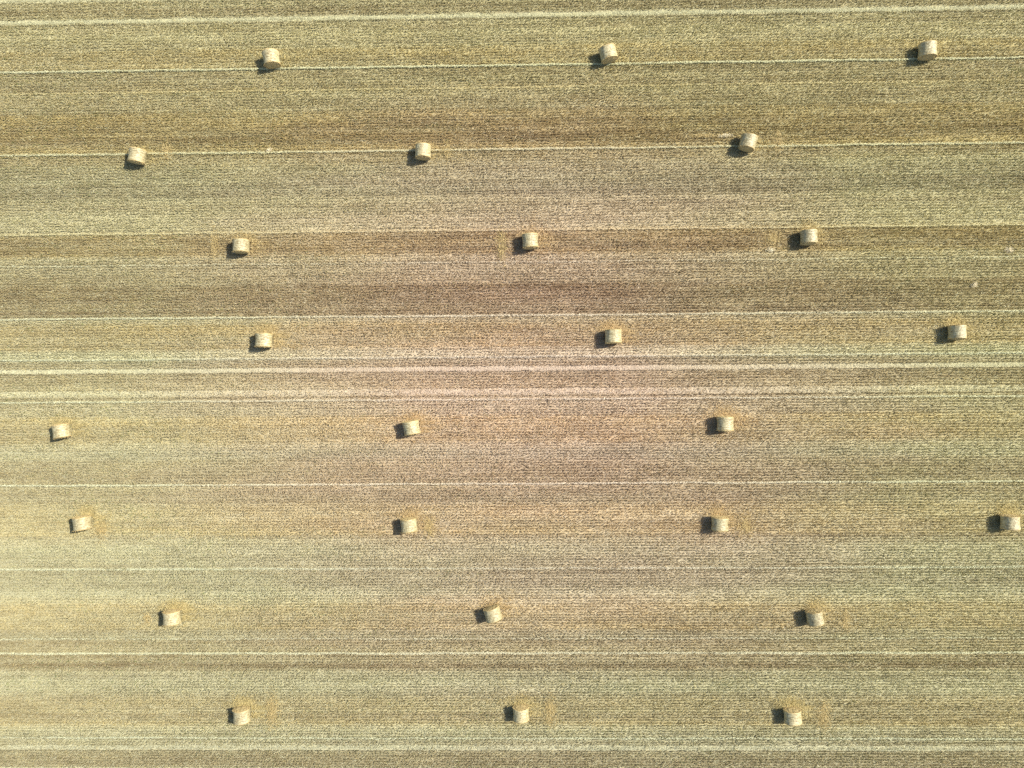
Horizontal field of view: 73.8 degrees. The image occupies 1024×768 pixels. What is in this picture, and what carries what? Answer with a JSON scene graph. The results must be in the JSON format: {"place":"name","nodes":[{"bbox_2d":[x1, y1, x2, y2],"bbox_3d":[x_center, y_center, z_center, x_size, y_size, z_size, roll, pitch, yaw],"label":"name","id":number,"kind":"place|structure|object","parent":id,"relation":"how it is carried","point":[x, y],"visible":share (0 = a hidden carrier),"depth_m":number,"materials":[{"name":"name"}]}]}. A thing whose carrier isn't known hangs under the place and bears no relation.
{"place":"outdoors","nodes":[
{"label":"outdoors","id":0,"kind":"place"},
{"bbox_2d":[0,0,1023,767],"bbox_3d":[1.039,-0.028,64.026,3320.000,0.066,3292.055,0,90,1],"label":"field","id":1,"kind":"structure","parent":0,"point":[564,248],"depth_m":64.02,"materials":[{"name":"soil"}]},
{"bbox_2d":[50,423,71,439],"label":"round bale","id":2,"kind":"object","parent":1,"relation":"on","point":[61,431],"visible":1,"depth_m":63.47,"materials":[{"name":"plant"}]},
{"bbox_2d":[72,515,92,532],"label":"round bale","id":3,"kind":"object","parent":1,"relation":"on","point":[82,523],"visible":1,"depth_m":63.38,"materials":[{"name":"plant"}]},
{"bbox_2d":[127,146,146,165],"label":"round bale","id":4,"kind":"object","parent":1,"relation":"on","point":[136,155],"visible":1,"depth_m":63.34,"materials":[{"name":"plant"}]},
{"bbox_2d":[162,608,181,626],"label":"round bale","id":5,"kind":"object","parent":1,"relation":"on","point":[171,617],"visible":1,"depth_m":63.28,"materials":[{"name":"plant"}]},
{"bbox_2d":[231,237,249,254],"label":"round bale","id":6,"kind":"object","parent":1,"relation":"on","point":[240,246],"visible":1,"depth_m":63.13,"materials":[{"name":"plant"}]},
{"bbox_2d":[232,705,250,725],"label":"round bale","id":7,"kind":"object","parent":1,"relation":"on","point":[240,717],"visible":1,"depth_m":63.22,"materials":[{"name":"plant"}]},
{"bbox_2d":[254,332,272,347],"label":"round bale","id":8,"kind":"object","parent":1,"relation":"on","point":[263,340],"visible":1,"depth_m":63.09,"materials":[{"name":"plant"}]},
{"bbox_2d":[261,48,280,69],"bbox_3d":[-22.410,-30.327,63.602,1.728,1.670,1.593,-9,90,1],"label":"round bale","id":9,"kind":"object","parent":1,"relation":"on","point":[271,58],"visible":1,"depth_m":63.12,"materials":[{"name":"plant"}]},
{"bbox_2d":[399,516,417,533],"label":"round bale","id":10,"kind":"object","parent":1,"relation":"on","point":[408,525],"visible":1,"depth_m":62.91,"materials":[{"name":"plant"}]},
{"bbox_2d":[402,419,420,436],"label":"round bale","id":11,"kind":"object","parent":1,"relation":"on","point":[411,427],"visible":1,"depth_m":62.84,"materials":[{"name":"plant"}]},
{"bbox_2d":[414,142,431,160],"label":"round bale","id":12,"kind":"object","parent":1,"relation":"on","point":[422,151],"visible":1,"depth_m":62.88,"materials":[{"name":"plant"}]},
{"bbox_2d":[483,603,502,623],"bbox_3d":[-1.787,21.312,63.247,1.811,1.676,1.477,-16,90,1],"label":"round bale","id":13,"kind":"object","parent":1,"relation":"on","point":[492,614],"visible":1,"depth_m":62.72,"materials":[{"name":"plant"}]},
{"bbox_2d":[0,255,1018,268],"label":"straw line","id":14,"kind":"object","parent":1,"relation":"on","point":[507,262],"visible":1,"depth_m":63.90,"materials":[{"name":"beige plant"}]},
{"bbox_2d":[0,479,1022,486],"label":"straw line","id":15,"kind":"object","parent":1,"relation":"on","point":[580,483],"visible":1,"depth_m":63.85,"materials":[{"name":"beige plant"}]},
{"bbox_2d":[0,0,1023,767],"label":"loose straw","id":16,"kind":"object","parent":1,"relation":"on","point":[786,700],"visible":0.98,"depth_m":63.92,"materials":[{"name":"beige plant"}]},
{"bbox_2d":[0,650,1023,655],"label":"straw line","id":17,"kind":"object","parent":1,"relation":"on","point":[523,653],"visible":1,"depth_m":63.85,"materials":[{"name":"beige plant"}]},
{"bbox_2d":[0,56,1023,74],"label":"straw line","id":18,"kind":"object","parent":1,"relation":"on","point":[541,64],"visible":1,"depth_m":63.88,"materials":[{"name":"beige plant"}]},
{"bbox_2d":[0,141,1023,156],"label":"straw line","id":19,"kind":"object","parent":1,"relation":"on","point":[552,148],"visible":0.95,"depth_m":63.84,"materials":[{"name":"beige plant"}]},
{"bbox_2d":[0,309,1023,320],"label":"straw line","id":20,"kind":"object","parent":1,"relation":"on","point":[454,315],"visible":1,"depth_m":63.89,"materials":[{"name":"beige plant"}]},
{"bbox_2d":[0,222,1023,236],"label":"straw line","id":21,"kind":"object","parent":1,"relation":"on","point":[436,230],"visible":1,"depth_m":63.88,"materials":[{"name":"beige plant"}]},
{"bbox_2d":[0,351,1023,361],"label":"straw line","id":22,"kind":"object","parent":1,"relation":"on","point":[707,355],"visible":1,"depth_m":63.85,"materials":[{"name":"beige plant"}]},
{"bbox_2d":[0,565,1023,571],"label":"straw line","id":23,"kind":"object","parent":1,"relation":"on","point":[640,567],"visible":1,"depth_m":63.88,"materials":[{"name":"beige plant"}]},
{"bbox_2d":[0,736,1023,741],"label":"straw line","id":24,"kind":"object","parent":1,"relation":"on","point":[474,738],"visible":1,"depth_m":63.84,"materials":[{"name":"beige plant"}]},
{"bbox_2d":[0,636,1023,640],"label":"straw line","id":25,"kind":"object","parent":1,"relation":"on","point":[642,638],"visible":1,"depth_m":63.90,"materials":[{"name":"beige plant"}]},
{"bbox_2d":[0,79,1023,95],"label":"straw line","id":26,"kind":"object","parent":1,"relation":"on","point":[499,87],"visible":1,"depth_m":63.91,"materials":[{"name":"beige plant"}]},
{"bbox_2d":[1,394,1023,403],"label":"straw line","id":27,"kind":"object","parent":1,"relation":"on","point":[480,399],"visible":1,"depth_m":63.88,"materials":[{"name":"beige plant"}]},
{"bbox_2d":[512,703,529,723],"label":"round bale","id":28,"kind":"object","parent":1,"relation":"on","point":[520,713],"visible":1,"depth_m":62.80,"materials":[{"name":"plant"}]},
{"bbox_2d":[521,232,538,249],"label":"round bale","id":29,"kind":"object","parent":1,"relation":"on","point":[530,241],"visible":1,"depth_m":62.70,"materials":[{"name":"plant"}]},
{"bbox_2d":[598,42,617,64],"bbox_3d":[8.904,-30.532,63.094,1.812,1.632,1.476,-14,90,1],"label":"round bale","id":30,"kind":"object","parent":1,"relation":"on","point":[608,53],"visible":1,"depth_m":62.62,"materials":[{"name":"plant"}]},
{"bbox_2d":[605,328,621,343],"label":"round bale","id":31,"kind":"object","parent":1,"relation":"on","point":[613,336],"visible":1,"depth_m":62.55,"materials":[{"name":"plant"}]},
{"bbox_2d":[711,515,728,532],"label":"round bale","id":32,"kind":"object","parent":1,"relation":"on","point":[719,523],"visible":1,"depth_m":62.42,"materials":[{"name":"plant"}]},
{"bbox_2d":[716,415,733,431],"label":"round bale","id":33,"kind":"object","parent":1,"relation":"on","point":[725,423],"visible":1,"depth_m":62.43,"materials":[{"name":"plant"}]},
{"bbox_2d":[718,133,732,137],"bbox_3d":[19.859,-23.154,63.569,1.568,0.296,0.504,0,90,1],"label":"straw heap","id":34,"kind":"object","parent":1,"relation":"on","point":[725,135],"visible":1,"depth_m":63.57,"materials":[{"name":"beige plant"}]},
{"bbox_2d":[738,132,758,153],"bbox_3d":[21.786,-22.265,62.897,1.760,1.606,1.558,16,90,1],"label":"round bale","id":35,"kind":"object","parent":1,"relation":"on","point":[748,142],"visible":1,"depth_m":62.42,"materials":[{"name":"plant"}]},
{"bbox_2d":[766,247,775,252],"bbox_3d":[24.089,-12.495,63.496,1.084,0.279,0.581,0,90,1],"label":"straw heap","id":36,"kind":"object","parent":1,"relation":"on","point":[771,249],"visible":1,"depth_m":63.49,"materials":[{"name":"beige plant"}]},
{"bbox_2d":[783,706,802,726],"bbox_3d":[25.860,30.582,62.859,1.762,1.592,1.507,-3,90,1],"label":"round bale","id":37,"kind":"object","parent":1,"relation":"on","point":[792,716],"visible":1,"depth_m":62.39,"materials":[{"name":"plant"}]},
{"bbox_2d":[799,228,817,245],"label":"round bale","id":38,"kind":"object","parent":1,"relation":"on","point":[808,236],"visible":1,"depth_m":62.30,"materials":[{"name":"plant"}]},
{"bbox_2d":[805,607,825,626],"bbox_3d":[27.882,21.473,62.815,1.692,1.555,1.538,-9,90,1],"label":"round bale","id":39,"kind":"object","parent":1,"relation":"on","point":[814,617],"visible":1,"depth_m":62.32,"materials":[{"name":"plant"}]},
{"bbox_2d":[917,39,937,61],"bbox_3d":[38.170,-30.604,62.687,1.752,1.561,1.579,0,90,1],"label":"round bale","id":40,"kind":"object","parent":1,"relation":"on","point":[927,50],"visible":1,"depth_m":62.21,"materials":[{"name":"plant"}]},
{"bbox_2d":[947,324,967,339],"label":"round bale","id":41,"kind":"object","parent":1,"relation":"on","point":[957,332],"visible":1,"depth_m":62.12,"materials":[{"name":"plant"}]},
{"bbox_2d":[998,513,1020,530],"bbox_3d":[45.632,12.666,62.511,1.763,1.640,1.543,0,90,1],"label":"round bale","id":42,"kind":"object","parent":1,"relation":"on","point":[1011,522],"visible":1,"depth_m":62.03,"materials":[{"name":"plant"}]}
]}

